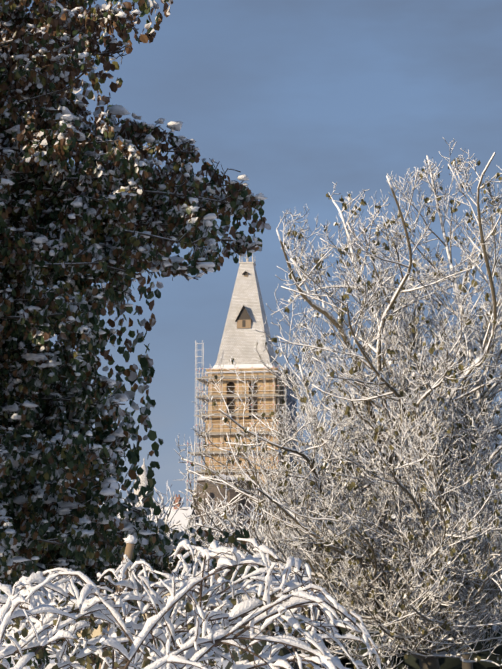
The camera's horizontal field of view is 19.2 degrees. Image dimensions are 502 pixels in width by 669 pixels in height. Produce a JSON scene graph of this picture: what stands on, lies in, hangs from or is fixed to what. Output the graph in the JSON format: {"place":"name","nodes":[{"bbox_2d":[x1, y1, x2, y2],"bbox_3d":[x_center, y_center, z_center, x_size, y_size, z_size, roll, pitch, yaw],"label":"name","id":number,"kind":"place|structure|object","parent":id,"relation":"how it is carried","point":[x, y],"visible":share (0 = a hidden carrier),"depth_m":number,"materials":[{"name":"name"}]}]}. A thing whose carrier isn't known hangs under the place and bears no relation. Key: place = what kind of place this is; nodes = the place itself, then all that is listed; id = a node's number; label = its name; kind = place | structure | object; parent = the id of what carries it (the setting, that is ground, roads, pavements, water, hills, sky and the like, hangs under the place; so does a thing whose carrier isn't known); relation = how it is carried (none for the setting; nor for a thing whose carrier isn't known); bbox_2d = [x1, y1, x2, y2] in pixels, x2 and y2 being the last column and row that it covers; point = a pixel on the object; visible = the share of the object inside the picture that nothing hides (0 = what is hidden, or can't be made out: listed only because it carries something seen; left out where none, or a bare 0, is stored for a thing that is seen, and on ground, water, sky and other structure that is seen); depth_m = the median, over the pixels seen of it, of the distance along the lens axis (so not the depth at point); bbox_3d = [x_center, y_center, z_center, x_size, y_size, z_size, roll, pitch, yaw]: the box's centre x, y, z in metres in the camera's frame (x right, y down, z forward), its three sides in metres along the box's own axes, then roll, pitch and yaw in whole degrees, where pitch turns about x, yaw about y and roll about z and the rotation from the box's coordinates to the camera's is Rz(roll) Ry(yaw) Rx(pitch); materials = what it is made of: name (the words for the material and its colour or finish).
{"place":"outdoors","nodes":[
{"label":"outdoors","id":0,"kind":"place"},
{"bbox_2d":[0,619,232,668],"bbox_3d":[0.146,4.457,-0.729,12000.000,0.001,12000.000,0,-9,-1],"label":"snow ground","id":1,"kind":"structure","parent":0,"point":[225,662],"depth_m":76.50,"materials":[{"name":"white snow"}]},
{"bbox_2d":[55,478,199,637],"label":"house with chimney","id":2,"kind":"structure","parent":1,"relation":"on","point":[179,515],"depth_m":103.42,"materials":[{"name":"white brick"}]},
{"bbox_2d":[0,0,270,668],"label":"lime tree","id":3,"kind":"object","parent":1,"relation":"on","point":[32,85],"depth_m":13.26,"materials":[{"name":"green plant"}]},
{"bbox_2d":[0,1,267,651],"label":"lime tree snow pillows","id":4,"kind":"object","parent":3,"relation":"on","point":[67,115],"visible":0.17,"depth_m":13.19,"materials":[{"name":"white snow"}]},
{"bbox_2d":[134,459,147,506],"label":"snow","id":5,"kind":"structure","parent":1,"relation":"on","point":[143,479],"depth_m":248.07,"materials":[{"name":"white snow"}]},
{"bbox_2d":[0,540,380,668],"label":"shrub canes","id":6,"kind":"object","parent":1,"relation":"on","point":[129,548],"visible":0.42,"depth_m":5.55,"materials":[{"name":"brown plant"}]},
{"bbox_2d":[0,535,380,668],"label":"snow","id":7,"kind":"structure","parent":6,"relation":"on","point":[192,655],"depth_m":5.56,"materials":[{"name":"white snow"}]},
{"bbox_2d":[0,592,314,668],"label":"dry shrub seedheads","id":8,"kind":"object","parent":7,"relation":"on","point":[85,632],"visible":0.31,"depth_m":5.94,"materials":[{"name":"brown plant"}]},
{"bbox_2d":[192,474,251,610],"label":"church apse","id":9,"kind":"structure","parent":1,"relation":"on","point":[212,490],"depth_m":153.57,"materials":[{"name":"beige stone"}]},
{"bbox_2d":[187,340,296,528],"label":"scaffolding","id":10,"kind":"object","parent":1,"relation":"on","point":[291,400],"visible":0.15,"depth_m":158.93,"materials":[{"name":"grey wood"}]},
{"bbox_2d":[98,386,501,668],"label":"snowy trees","id":11,"kind":"object","parent":1,"relation":"on","point":[316,612],"visible":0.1,"depth_m":64.58,"materials":[{"name":"white plant"}]},
{"bbox_2d":[174,138,501,668],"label":"bare walnut tree","id":12,"kind":"object","parent":1,"relation":"on","point":[433,640],"visible":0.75,"depth_m":37.92,"materials":[{"name":"white plant"}]},
{"bbox_2d":[191,158,501,668],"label":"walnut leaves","id":13,"kind":"object","parent":12,"relation":"on","point":[352,370],"visible":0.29,"depth_m":37.55,"materials":[{"name":"brown plant"}]},
{"bbox_2d":[216,530,501,668],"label":"hedge","id":14,"kind":"object","parent":1,"relation":"on","point":[411,662],"visible":0.15,"depth_m":51.51,"materials":[{"name":"plant"}]},
{"bbox_2d":[204,368,286,533],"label":"church tower","id":15,"kind":"structure","parent":0,"point":[217,427],"depth_m":159.00,"materials":[{"name":"beige stone"}]},
{"bbox_2d":[212,372,282,421],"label":"belfry wall","id":16,"kind":"structure","parent":15,"relation":"attached to","point":[265,383],"depth_m":159.98,"materials":[{"name":"beige stone"}]},
{"bbox_2d":[227,382,256,417],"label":"louvered window","id":17,"kind":"structure","parent":16,"relation":"in","point":[255,386],"depth_m":160.22,"materials":[{"name":"grey wood"}]},
{"bbox_2d":[205,255,280,375],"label":"church spire","id":18,"kind":"structure","parent":16,"relation":"on","point":[246,316],"depth_m":162.46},
{"bbox_2d":[8,0,501,506],"label":"sky","id":19,"kind":"structure","parent":0,"point":[299,98],"materials":[{"name":"blue"}]}
]}

